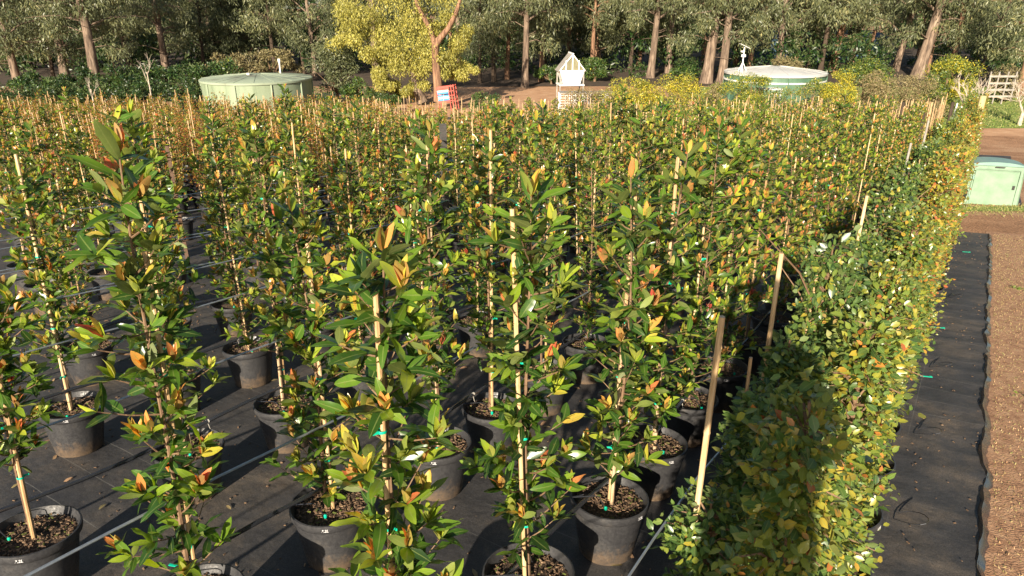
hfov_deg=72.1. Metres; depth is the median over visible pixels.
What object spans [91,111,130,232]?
potted tree
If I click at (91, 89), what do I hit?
bare tree
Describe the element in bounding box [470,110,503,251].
potted tree
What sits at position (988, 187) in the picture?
door
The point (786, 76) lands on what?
water tank
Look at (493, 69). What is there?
gum tree
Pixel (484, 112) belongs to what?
potted tree
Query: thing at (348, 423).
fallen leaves
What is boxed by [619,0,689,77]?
gum tree
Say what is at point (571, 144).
potted tree
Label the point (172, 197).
support wire
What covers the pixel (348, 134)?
potted tree
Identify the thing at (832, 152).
potted tree
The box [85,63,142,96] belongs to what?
laurel
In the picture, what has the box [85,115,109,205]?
potted tree
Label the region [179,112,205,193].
potted tree
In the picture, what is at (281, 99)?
potted tree
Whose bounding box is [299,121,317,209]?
potted tree
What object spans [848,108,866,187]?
potted tree
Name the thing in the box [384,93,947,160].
distant saplings
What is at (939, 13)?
gum tree
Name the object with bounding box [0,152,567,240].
support wire
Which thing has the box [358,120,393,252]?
potted tree
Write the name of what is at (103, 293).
drip hose
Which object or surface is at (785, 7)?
gum tree
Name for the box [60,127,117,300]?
potted tree
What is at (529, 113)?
potted tree
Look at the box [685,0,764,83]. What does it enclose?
gum tree
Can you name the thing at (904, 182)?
potted hedge plant
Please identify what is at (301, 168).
potted tree
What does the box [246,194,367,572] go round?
potted tree
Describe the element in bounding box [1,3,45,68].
gum tree
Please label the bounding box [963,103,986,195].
potted hedge plant
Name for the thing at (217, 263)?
support wire
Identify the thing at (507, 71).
gum tree
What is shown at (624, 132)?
potted tree
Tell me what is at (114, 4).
gum tree
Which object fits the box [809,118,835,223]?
potted tree
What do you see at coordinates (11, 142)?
potted tree
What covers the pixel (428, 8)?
gum tree
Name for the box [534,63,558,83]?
shrub
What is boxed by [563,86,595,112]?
shrub
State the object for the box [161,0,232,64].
gum tree
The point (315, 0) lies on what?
sky
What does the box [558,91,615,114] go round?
netted bench
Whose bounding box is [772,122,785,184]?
potted tree
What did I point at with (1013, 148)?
ground
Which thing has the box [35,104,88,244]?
potted tree
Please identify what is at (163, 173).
potted tree
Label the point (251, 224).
support wire
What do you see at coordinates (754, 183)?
potted tree
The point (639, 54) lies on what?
gum tree
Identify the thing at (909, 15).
gum tree
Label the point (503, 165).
potted tree
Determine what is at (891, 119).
potted tree
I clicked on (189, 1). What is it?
gum tree
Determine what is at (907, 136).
potted tree
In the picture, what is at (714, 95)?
shrub
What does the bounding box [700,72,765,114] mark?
shrub
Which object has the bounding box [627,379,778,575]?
support wire
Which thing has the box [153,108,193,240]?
potted tree
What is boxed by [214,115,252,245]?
potted tree
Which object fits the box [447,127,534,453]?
potted tree
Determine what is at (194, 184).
potted tree
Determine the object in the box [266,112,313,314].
potted tree
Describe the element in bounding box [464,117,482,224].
potted tree
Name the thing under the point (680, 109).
potted tree
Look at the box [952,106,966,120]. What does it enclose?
potted hedge plant
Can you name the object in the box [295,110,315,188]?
potted tree
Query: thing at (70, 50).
gum tree
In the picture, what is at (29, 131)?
potted tree
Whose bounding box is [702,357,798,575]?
potted hedge plant
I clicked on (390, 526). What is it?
potted tree
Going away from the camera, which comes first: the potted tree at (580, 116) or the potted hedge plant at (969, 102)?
the potted tree at (580, 116)
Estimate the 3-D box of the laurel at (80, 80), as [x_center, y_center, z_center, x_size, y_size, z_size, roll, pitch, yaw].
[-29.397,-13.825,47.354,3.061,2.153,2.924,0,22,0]
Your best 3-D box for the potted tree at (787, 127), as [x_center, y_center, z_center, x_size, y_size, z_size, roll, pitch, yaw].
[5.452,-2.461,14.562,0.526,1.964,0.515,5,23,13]
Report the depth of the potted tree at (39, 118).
17.15 m
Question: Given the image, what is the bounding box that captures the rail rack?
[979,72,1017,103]
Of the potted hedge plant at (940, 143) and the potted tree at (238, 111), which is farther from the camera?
the potted tree at (238, 111)
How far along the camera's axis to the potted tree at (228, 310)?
7.49 m
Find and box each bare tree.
[84,77,98,110]
[136,53,152,100]
[950,70,1019,102]
[1006,80,1023,125]
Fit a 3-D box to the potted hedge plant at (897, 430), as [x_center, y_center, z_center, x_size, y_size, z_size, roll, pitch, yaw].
[2.529,0.627,4.844,0.509,1.375,0.507,1,22,3]
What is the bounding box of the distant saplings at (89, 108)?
[1,88,482,187]
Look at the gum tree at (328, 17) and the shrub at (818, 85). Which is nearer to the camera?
the shrub at (818, 85)
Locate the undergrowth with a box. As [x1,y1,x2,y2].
[0,20,1023,76]
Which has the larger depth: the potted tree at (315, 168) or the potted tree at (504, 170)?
the potted tree at (315, 168)
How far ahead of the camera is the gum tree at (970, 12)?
58.35 m
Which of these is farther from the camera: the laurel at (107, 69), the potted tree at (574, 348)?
the laurel at (107, 69)
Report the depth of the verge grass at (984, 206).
15.57 m
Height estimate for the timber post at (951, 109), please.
1.951 m
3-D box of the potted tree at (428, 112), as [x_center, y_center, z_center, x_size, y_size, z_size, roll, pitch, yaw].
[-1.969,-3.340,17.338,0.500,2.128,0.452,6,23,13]
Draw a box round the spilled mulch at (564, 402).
[10,228,983,574]
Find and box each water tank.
[198,59,314,112]
[722,65,827,113]
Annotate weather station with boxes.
[738,43,749,71]
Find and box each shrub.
[205,51,252,73]
[243,48,304,73]
[306,86,339,111]
[337,76,376,102]
[355,88,401,111]
[377,85,404,103]
[467,91,500,113]
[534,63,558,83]
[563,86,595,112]
[579,57,609,81]
[586,88,617,116]
[599,76,664,108]
[643,71,706,114]
[668,55,701,80]
[685,83,730,111]
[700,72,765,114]
[733,72,773,110]
[763,87,797,123]
[771,55,807,68]
[774,86,828,117]
[793,77,837,113]
[816,70,857,121]
[829,87,862,117]
[838,56,896,116]
[853,69,940,118]
[890,72,949,125]
[920,70,960,120]
[921,53,986,116]
[982,62,1023,101]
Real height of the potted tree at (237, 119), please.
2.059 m
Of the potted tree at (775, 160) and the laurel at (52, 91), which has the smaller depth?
the potted tree at (775, 160)
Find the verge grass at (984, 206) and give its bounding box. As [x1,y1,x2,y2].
[962,202,1023,218]
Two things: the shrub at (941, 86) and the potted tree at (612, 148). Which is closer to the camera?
the potted tree at (612, 148)
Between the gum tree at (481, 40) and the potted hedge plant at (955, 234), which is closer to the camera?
the potted hedge plant at (955, 234)
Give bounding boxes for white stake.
[903,143,911,175]
[919,120,929,157]
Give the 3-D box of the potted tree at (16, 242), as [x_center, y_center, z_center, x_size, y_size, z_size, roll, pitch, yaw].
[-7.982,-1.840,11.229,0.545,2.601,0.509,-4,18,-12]
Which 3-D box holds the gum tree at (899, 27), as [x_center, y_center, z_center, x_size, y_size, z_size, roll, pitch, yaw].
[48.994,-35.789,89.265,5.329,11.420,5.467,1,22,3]
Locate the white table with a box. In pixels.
[757,88,782,110]
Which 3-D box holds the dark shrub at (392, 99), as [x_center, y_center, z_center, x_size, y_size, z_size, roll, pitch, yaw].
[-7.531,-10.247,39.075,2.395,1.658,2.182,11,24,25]
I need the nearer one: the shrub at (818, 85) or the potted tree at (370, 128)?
the potted tree at (370, 128)
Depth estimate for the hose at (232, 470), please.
3.31 m
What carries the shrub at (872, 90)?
on the lawn at (990, 111)
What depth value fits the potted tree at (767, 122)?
16.38 m
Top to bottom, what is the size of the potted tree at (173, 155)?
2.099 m
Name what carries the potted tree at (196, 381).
on the weed mat
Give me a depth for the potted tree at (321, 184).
16.93 m
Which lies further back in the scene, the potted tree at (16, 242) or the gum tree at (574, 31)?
the gum tree at (574, 31)
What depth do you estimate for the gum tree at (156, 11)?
54.82 m
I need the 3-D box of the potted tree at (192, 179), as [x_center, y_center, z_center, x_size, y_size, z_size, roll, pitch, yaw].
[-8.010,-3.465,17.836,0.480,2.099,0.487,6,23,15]
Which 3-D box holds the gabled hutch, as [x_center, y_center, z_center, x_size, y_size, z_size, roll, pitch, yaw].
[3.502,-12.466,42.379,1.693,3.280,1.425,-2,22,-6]
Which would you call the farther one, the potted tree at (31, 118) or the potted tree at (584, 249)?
the potted tree at (31, 118)
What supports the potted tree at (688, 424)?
on the weed mat
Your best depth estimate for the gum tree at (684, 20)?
66.48 m
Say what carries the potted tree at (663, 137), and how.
on the weed mat
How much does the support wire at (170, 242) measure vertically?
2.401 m
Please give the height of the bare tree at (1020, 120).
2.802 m
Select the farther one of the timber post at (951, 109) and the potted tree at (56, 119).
the timber post at (951, 109)
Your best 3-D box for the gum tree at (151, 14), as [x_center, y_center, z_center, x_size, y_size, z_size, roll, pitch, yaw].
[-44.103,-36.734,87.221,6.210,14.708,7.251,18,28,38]
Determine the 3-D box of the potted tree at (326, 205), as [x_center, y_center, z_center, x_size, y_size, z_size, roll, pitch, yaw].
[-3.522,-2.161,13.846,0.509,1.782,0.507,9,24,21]
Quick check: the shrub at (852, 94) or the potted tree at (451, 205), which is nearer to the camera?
the potted tree at (451, 205)
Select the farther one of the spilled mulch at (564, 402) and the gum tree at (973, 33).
the gum tree at (973, 33)
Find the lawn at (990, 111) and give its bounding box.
[672,87,1023,127]
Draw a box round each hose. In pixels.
[0,178,778,540]
[12,158,775,416]
[13,179,650,356]
[15,171,568,282]
[24,192,784,575]
[30,170,625,314]
[161,211,783,575]
[485,211,870,575]
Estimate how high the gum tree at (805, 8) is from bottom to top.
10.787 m
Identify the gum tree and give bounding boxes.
[0,0,60,89]
[0,0,85,78]
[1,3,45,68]
[11,0,91,75]
[27,0,141,86]
[86,0,156,69]
[89,0,155,65]
[89,0,156,71]
[118,0,194,78]
[134,0,175,53]
[153,0,193,57]
[156,0,240,64]
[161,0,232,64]
[173,0,231,61]
[189,0,266,61]
[200,0,275,72]
[213,0,286,71]
[231,0,300,71]
[271,0,331,73]
[274,0,342,76]
[317,0,378,57]
[319,0,367,63]
[342,0,409,68]
[348,0,415,66]
[421,0,469,66]
[433,0,484,68]
[445,0,518,82]
[451,0,531,81]
[481,0,540,78]
[482,0,569,87]
[490,15,538,59]
[511,0,573,64]
[514,0,574,81]
[551,0,588,53]
[564,0,622,70]
[573,0,629,56]
[574,0,631,57]
[609,0,667,71]
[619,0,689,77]
[623,0,669,65]
[640,0,703,72]
[642,4,704,67]
[645,0,699,54]
[676,0,765,83]
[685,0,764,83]
[686,0,707,60]
[719,0,767,66]
[721,0,786,66]
[745,0,832,64]
[781,0,824,61]
[784,0,844,67]
[786,0,878,70]
[794,0,881,71]
[838,0,880,62]
[839,0,899,64]
[861,0,947,71]
[863,0,907,62]
[881,0,921,52]
[901,0,986,78]
[903,1,946,58]
[917,0,977,72]
[930,0,1005,75]
[948,0,1023,74]
[954,2,1017,60]
[966,0,1023,67]
[974,0,1023,95]
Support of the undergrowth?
on the forest floor
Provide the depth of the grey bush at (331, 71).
43.40 m
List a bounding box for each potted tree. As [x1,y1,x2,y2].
[0,97,30,245]
[0,105,37,292]
[0,125,65,315]
[0,154,103,457]
[0,166,9,216]
[0,274,82,575]
[3,105,37,259]
[7,119,94,337]
[19,114,40,168]
[20,120,51,226]
[22,115,59,210]
[31,168,114,386]
[34,107,62,185]
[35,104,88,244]
[35,112,67,203]
[38,131,77,231]
[52,113,70,176]
[53,123,87,217]
[54,86,107,247]
[57,112,105,275]
[60,115,86,179]
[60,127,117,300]
[62,119,243,575]
[78,119,113,226]
[81,124,97,199]
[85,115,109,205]
[86,113,113,197]
[89,118,107,176]
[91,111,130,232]
[97,98,231,504]
[106,137,202,418]
[106,152,142,313]
[120,108,191,360]
[141,110,164,185]
[149,118,164,178]
[149,132,187,284]
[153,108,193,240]
[153,112,187,214]
[158,112,185,194]
[161,108,188,183]
[163,127,189,199]
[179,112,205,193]
[181,109,207,181]
[181,118,204,210]
[182,113,204,186]
[185,115,209,218]
[186,113,273,387]
[194,143,253,336]
[195,116,237,271]
[196,96,232,231]
[205,114,237,211]
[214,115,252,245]
[226,106,251,196]
[227,119,313,453]
[231,117,248,204]
[232,110,268,289]
[234,96,269,226]
[240,93,280,259]
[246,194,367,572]
[258,110,275,202]
[260,112,284,234]
[265,109,279,179]
[265,134,287,213]
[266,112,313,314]
[269,83,320,276]
[271,121,281,193]
[274,98,314,248]
[274,122,340,359]
[293,104,320,223]
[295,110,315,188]
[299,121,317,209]
[304,120,324,207]
[308,109,328,187]
[309,117,333,215]
[310,216,468,575]
[314,95,356,300]
[316,110,330,194]
[316,135,335,222]
[323,109,357,259]
[324,128,353,237]
[324,149,388,406]
[332,114,355,195]
[335,98,389,337]
[342,112,357,188]
[349,131,371,218]
[350,118,376,227]
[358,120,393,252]
[362,105,383,210]
[363,118,401,286]
[374,120,392,193]
[378,108,400,221]
[381,115,402,201]
[386,121,430,300]
[386,123,407,234]
[388,116,472,500]
[392,114,402,191]
[392,114,409,206]
[394,105,404,180]
[398,108,451,379]
[399,118,425,244]
[408,107,439,259]
[424,108,437,179]
[429,127,442,224]
[432,112,451,200]
[433,107,448,162]
[434,108,452,186]
[437,120,469,261]
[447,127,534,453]
[448,114,464,199]
[448,121,467,219]
[449,109,466,188]
[452,151,499,356]
[457,166,589,575]
[461,107,482,202]
[462,113,477,194]
[463,110,468,179]
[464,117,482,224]
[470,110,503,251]
[476,107,488,145]
[478,100,510,286]
[485,118,505,221]
[494,110,540,331]
[498,96,521,233]
[499,119,514,198]
[500,131,517,218]
[506,133,540,274]
[507,107,523,194]
[516,99,574,416]
[523,102,535,170]
[530,104,553,215]
[530,117,547,210]
[531,144,570,315]
[543,124,571,263]
[546,112,563,204]
[546,113,566,229]
[558,122,619,383]
[560,105,574,199]
[560,109,571,179]
[562,101,596,298]
[563,119,578,215]
[566,110,581,192]
[567,117,595,253]
[568,158,681,565]
[588,111,604,180]
[589,92,622,244]
[592,126,606,207]
[594,103,629,282]
[596,103,614,189]
[600,104,662,356]
[600,139,713,500]
[604,83,631,232]
[612,111,629,188]
[616,131,630,204]
[620,119,650,272]
[621,101,645,224]
[637,95,682,333]
[641,101,675,260]
[643,113,656,205]
[653,119,699,315]
[657,130,679,218]
[660,114,747,447]
[663,112,677,189]
[666,109,699,249]
[667,108,683,165]
[667,114,682,197]
[678,97,709,231]
[680,99,736,300]
[691,103,714,226]
[694,116,763,412]
[707,109,747,286]
[716,102,756,268]
[723,143,794,376]
[727,105,748,208]
[736,98,778,262]
[740,134,769,226]
[746,107,762,200]
[751,151,812,353]
[752,118,791,249]
[755,123,778,209]
[764,110,774,157]
[765,145,820,330]
[768,128,784,220]
[769,108,780,142]
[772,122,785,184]
[773,121,789,212]
[775,114,797,212]
[782,112,804,199]
[782,115,839,312]
[789,110,824,235]
[790,110,812,198]
[798,108,815,202]
[801,89,859,277]
[803,109,829,222]
[806,106,826,161]
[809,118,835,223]
[810,132,858,261]
[815,119,836,194]
[820,117,844,215]
[824,123,868,261]
[827,114,849,203]
[834,115,855,205]
[836,95,885,242]
[840,111,862,200]
[841,105,862,202]
[842,119,878,233]
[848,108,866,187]
[854,103,869,179]
[855,119,887,224]
[861,121,897,200]
[862,125,893,207]
[872,114,900,187]
[879,119,903,190]
[880,118,906,187]
[880,125,904,193]
[887,111,911,183]
[891,112,916,172]
[897,106,917,163]
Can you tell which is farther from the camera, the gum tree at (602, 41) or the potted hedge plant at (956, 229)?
the gum tree at (602, 41)
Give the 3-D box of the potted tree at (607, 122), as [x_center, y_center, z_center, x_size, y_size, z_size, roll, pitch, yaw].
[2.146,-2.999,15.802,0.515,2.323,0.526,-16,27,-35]
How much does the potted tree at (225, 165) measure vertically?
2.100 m
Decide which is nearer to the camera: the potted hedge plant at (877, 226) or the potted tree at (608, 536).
the potted tree at (608, 536)
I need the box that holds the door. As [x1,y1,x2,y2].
[968,170,1019,205]
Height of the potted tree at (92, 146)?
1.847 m
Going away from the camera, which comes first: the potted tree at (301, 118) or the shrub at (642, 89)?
the potted tree at (301, 118)
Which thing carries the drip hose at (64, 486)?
on the weed mat
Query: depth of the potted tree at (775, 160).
13.84 m
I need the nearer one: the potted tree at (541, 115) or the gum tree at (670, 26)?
the potted tree at (541, 115)
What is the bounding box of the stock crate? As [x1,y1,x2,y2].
[436,84,458,110]
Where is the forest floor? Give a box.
[0,40,1022,85]
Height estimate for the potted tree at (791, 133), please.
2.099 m
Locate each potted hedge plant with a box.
[643,315,757,575]
[692,352,872,575]
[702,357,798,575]
[720,253,820,575]
[744,387,883,575]
[759,225,871,436]
[783,252,874,357]
[795,249,873,343]
[797,298,923,575]
[834,343,925,551]
[842,185,912,265]
[852,178,915,285]
[852,195,889,312]
[856,253,930,500]
[860,289,926,455]
[866,154,935,230]
[876,169,915,266]
[876,202,944,415]
[893,223,949,392]
[897,211,939,361]
[907,171,925,197]
[910,137,945,172]
[910,151,965,322]
[915,140,942,168]
[918,202,956,362]
[920,141,969,307]
[922,177,970,299]
[923,136,943,156]
[932,123,952,145]
[935,130,978,272]
[936,152,970,284]
[943,186,966,264]
[945,114,959,132]
[948,117,976,221]
[948,135,978,247]
[948,144,970,250]
[949,133,973,237]
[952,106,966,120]
[955,117,980,196]
[955,118,978,203]
[957,137,976,227]
[960,95,974,112]
[961,118,977,199]
[962,91,979,101]
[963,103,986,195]
[967,106,982,192]
[969,95,985,108]
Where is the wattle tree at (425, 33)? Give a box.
[324,0,480,104]
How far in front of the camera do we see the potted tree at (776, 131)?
11.12 m
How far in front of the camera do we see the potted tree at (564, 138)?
17.50 m
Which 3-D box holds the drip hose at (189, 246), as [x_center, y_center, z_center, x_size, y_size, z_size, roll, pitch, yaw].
[-1.095,-1.999,14.848,0.175,2.270,25.003,14,26,31]
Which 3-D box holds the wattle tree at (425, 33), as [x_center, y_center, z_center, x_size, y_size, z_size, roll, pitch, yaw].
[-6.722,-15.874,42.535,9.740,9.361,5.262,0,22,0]
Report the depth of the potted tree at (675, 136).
14.22 m
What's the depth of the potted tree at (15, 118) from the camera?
10.01 m
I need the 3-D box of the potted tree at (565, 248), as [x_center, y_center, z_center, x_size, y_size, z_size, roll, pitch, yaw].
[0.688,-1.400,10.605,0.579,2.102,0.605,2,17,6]
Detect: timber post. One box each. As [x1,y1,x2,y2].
[898,102,904,119]
[912,113,925,163]
[946,102,954,125]
[977,96,986,123]
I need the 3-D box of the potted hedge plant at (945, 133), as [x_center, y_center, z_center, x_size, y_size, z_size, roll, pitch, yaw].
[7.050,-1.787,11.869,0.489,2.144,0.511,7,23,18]
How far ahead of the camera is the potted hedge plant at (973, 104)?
19.29 m
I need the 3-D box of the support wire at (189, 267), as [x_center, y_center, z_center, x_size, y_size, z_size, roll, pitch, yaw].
[1.420,-2.171,13.953,0.014,2.439,27.501,14,26,31]
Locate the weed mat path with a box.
[867,231,990,575]
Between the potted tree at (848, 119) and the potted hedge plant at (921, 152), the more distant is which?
the potted tree at (848, 119)
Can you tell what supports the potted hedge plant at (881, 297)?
on the weed mat path
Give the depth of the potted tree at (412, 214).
6.12 m
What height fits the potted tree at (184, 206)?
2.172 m
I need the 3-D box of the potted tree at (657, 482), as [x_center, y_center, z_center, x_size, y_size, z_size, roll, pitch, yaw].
[0.873,0.262,4.379,0.629,2.359,0.594,3,22,8]
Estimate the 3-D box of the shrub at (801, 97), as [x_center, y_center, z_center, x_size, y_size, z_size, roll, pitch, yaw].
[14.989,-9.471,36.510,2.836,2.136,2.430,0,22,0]
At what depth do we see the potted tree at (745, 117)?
14.60 m
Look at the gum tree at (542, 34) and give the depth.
55.42 m
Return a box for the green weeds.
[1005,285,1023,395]
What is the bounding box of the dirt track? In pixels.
[198,116,1023,135]
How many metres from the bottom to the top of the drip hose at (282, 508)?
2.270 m
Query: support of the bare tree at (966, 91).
on the lawn at (990, 111)
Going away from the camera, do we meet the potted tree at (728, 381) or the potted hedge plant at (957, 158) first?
the potted tree at (728, 381)
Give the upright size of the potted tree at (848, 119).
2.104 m
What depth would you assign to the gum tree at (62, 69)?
61.99 m
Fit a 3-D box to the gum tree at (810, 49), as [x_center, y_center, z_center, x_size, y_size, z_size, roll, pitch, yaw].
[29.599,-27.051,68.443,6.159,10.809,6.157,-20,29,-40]
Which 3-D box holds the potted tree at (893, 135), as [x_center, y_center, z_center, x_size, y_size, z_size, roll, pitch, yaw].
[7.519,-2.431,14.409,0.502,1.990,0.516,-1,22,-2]
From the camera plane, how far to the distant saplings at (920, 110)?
20.02 m
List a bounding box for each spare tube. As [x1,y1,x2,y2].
[893,511,928,524]
[915,427,941,434]
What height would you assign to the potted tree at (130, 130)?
2.567 m
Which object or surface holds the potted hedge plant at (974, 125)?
on the weed mat
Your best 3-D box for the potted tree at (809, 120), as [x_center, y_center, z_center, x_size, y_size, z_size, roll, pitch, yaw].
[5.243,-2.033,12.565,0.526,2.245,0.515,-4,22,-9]
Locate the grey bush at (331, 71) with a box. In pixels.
[302,41,359,98]
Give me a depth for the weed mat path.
5.26 m
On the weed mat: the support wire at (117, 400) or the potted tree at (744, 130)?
the potted tree at (744, 130)
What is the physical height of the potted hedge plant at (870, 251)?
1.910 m
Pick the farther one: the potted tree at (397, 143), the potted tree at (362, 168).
the potted tree at (397, 143)
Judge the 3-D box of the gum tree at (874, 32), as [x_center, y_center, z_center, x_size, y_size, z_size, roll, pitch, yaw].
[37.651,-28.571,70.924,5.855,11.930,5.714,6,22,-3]
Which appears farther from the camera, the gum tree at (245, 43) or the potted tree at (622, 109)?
the gum tree at (245, 43)
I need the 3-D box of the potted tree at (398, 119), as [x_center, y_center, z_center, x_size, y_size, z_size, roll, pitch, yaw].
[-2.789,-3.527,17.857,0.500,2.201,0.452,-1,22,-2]
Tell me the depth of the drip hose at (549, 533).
4.04 m
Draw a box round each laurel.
[0,81,45,113]
[6,69,70,98]
[24,77,94,109]
[56,66,96,94]
[71,78,138,110]
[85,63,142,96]
[104,64,165,101]
[110,76,183,112]
[133,59,184,99]
[158,76,201,111]
[164,62,221,95]
[202,57,245,77]
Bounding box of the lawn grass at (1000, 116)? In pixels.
[824,92,1023,127]
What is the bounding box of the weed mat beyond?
[977,155,1021,204]
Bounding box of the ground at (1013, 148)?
[0,9,1023,234]
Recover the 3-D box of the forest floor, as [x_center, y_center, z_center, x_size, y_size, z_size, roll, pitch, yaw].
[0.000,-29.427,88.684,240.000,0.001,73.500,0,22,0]
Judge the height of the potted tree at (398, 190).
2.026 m
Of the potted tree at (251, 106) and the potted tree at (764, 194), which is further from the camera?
the potted tree at (251, 106)
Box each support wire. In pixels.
[0,150,643,271]
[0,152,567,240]
[0,157,615,274]
[0,172,468,249]
[0,180,652,358]
[3,174,746,439]
[5,146,546,218]
[9,169,626,309]
[11,158,671,307]
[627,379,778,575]
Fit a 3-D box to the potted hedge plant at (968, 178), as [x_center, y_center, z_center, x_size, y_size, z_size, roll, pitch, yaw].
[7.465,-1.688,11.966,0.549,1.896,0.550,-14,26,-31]
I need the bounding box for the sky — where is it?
[3,0,1011,8]
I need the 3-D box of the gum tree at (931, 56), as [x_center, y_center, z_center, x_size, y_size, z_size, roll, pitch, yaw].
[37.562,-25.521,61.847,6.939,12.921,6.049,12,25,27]
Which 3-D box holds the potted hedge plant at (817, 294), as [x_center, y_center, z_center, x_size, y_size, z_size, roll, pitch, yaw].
[1.534,0.600,3.825,0.721,1.988,0.510,-4,22,-9]
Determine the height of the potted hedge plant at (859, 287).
1.742 m
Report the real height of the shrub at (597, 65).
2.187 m
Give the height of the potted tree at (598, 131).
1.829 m
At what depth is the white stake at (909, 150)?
8.99 m
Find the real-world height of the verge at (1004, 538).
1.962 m
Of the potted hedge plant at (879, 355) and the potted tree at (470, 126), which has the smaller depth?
the potted hedge plant at (879, 355)
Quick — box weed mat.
[0,86,884,575]
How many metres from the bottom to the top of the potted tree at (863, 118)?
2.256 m
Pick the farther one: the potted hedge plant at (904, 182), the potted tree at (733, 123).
the potted tree at (733, 123)
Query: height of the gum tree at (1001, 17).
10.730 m
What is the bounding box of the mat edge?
[975,233,992,575]
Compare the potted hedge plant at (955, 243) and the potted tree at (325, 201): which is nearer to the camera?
the potted hedge plant at (955, 243)
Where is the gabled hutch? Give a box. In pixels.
[555,52,585,102]
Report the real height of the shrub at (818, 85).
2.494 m
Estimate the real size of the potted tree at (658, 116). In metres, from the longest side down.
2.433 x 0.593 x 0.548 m
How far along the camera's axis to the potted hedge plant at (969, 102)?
19.87 m
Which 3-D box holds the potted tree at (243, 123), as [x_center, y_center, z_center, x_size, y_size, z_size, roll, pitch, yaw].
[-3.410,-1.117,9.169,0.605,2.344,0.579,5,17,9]
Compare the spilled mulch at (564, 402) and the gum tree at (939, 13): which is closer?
the spilled mulch at (564, 402)
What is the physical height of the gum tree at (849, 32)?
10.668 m
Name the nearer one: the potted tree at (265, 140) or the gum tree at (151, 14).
the potted tree at (265, 140)
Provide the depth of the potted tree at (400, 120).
13.80 m
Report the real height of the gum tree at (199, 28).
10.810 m
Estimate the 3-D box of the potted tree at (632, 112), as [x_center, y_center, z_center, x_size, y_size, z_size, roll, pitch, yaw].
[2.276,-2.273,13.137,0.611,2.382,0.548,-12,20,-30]
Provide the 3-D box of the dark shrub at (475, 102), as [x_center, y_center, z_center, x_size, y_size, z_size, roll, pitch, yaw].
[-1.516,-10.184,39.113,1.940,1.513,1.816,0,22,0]
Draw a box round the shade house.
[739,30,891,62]
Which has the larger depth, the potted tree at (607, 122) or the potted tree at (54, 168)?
the potted tree at (607, 122)
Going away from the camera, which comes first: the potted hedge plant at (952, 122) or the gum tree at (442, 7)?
the potted hedge plant at (952, 122)
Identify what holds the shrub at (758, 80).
on the lawn at (990, 111)
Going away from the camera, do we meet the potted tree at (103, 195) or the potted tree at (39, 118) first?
the potted tree at (103, 195)
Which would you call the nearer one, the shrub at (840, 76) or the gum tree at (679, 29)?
the shrub at (840, 76)
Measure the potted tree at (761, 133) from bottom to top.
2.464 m
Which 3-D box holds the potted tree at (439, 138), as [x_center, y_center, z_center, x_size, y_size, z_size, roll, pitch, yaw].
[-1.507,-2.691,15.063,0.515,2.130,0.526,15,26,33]
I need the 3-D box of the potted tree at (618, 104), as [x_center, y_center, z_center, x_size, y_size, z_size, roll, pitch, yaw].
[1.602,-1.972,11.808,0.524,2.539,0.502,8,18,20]
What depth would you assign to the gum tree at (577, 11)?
59.82 m
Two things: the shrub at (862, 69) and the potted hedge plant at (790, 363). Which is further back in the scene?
the shrub at (862, 69)
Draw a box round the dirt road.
[339,87,600,116]
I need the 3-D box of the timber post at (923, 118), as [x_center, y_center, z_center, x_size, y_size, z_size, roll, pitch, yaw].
[11.770,-4.107,20.450,0.101,1.901,0.092,6,23,14]
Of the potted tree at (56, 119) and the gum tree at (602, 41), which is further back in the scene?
the gum tree at (602, 41)
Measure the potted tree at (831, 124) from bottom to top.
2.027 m
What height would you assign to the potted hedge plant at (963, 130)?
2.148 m
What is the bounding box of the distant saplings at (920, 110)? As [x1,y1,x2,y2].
[303,93,931,186]
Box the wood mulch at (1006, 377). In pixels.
[994,238,1023,556]
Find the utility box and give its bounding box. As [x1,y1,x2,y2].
[963,157,1023,205]
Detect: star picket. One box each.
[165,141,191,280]
[439,123,453,332]
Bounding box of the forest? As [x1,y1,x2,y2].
[9,0,1023,52]
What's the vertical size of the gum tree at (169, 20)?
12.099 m
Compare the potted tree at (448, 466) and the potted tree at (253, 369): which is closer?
the potted tree at (448, 466)
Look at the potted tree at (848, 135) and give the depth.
15.13 m
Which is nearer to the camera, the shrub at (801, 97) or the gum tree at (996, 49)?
the shrub at (801, 97)
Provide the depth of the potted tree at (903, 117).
16.42 m
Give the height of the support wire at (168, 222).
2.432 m
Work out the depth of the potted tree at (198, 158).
14.10 m
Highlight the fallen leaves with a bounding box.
[11,289,799,575]
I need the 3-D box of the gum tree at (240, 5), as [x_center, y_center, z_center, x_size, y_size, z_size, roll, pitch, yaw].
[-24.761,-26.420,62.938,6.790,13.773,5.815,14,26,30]
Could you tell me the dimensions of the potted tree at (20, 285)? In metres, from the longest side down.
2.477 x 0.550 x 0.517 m
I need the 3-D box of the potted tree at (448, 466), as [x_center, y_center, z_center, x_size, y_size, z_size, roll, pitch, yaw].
[-0.501,0.197,4.369,0.518,2.472,0.537,-12,22,-32]
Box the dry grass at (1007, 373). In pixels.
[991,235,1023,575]
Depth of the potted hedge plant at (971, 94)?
22.42 m
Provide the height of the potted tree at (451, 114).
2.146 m
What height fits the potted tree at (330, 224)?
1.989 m
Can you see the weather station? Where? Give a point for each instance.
(743, 55)
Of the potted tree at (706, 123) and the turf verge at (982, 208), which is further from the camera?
the turf verge at (982, 208)
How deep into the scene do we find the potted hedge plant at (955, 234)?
9.51 m
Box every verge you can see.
[963,207,1023,210]
[984,231,1023,575]
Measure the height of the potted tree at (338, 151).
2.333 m
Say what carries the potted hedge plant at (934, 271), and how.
on the weed mat path
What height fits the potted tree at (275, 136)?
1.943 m
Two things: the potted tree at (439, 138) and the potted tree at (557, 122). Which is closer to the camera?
the potted tree at (557, 122)
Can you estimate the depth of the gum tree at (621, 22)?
64.16 m

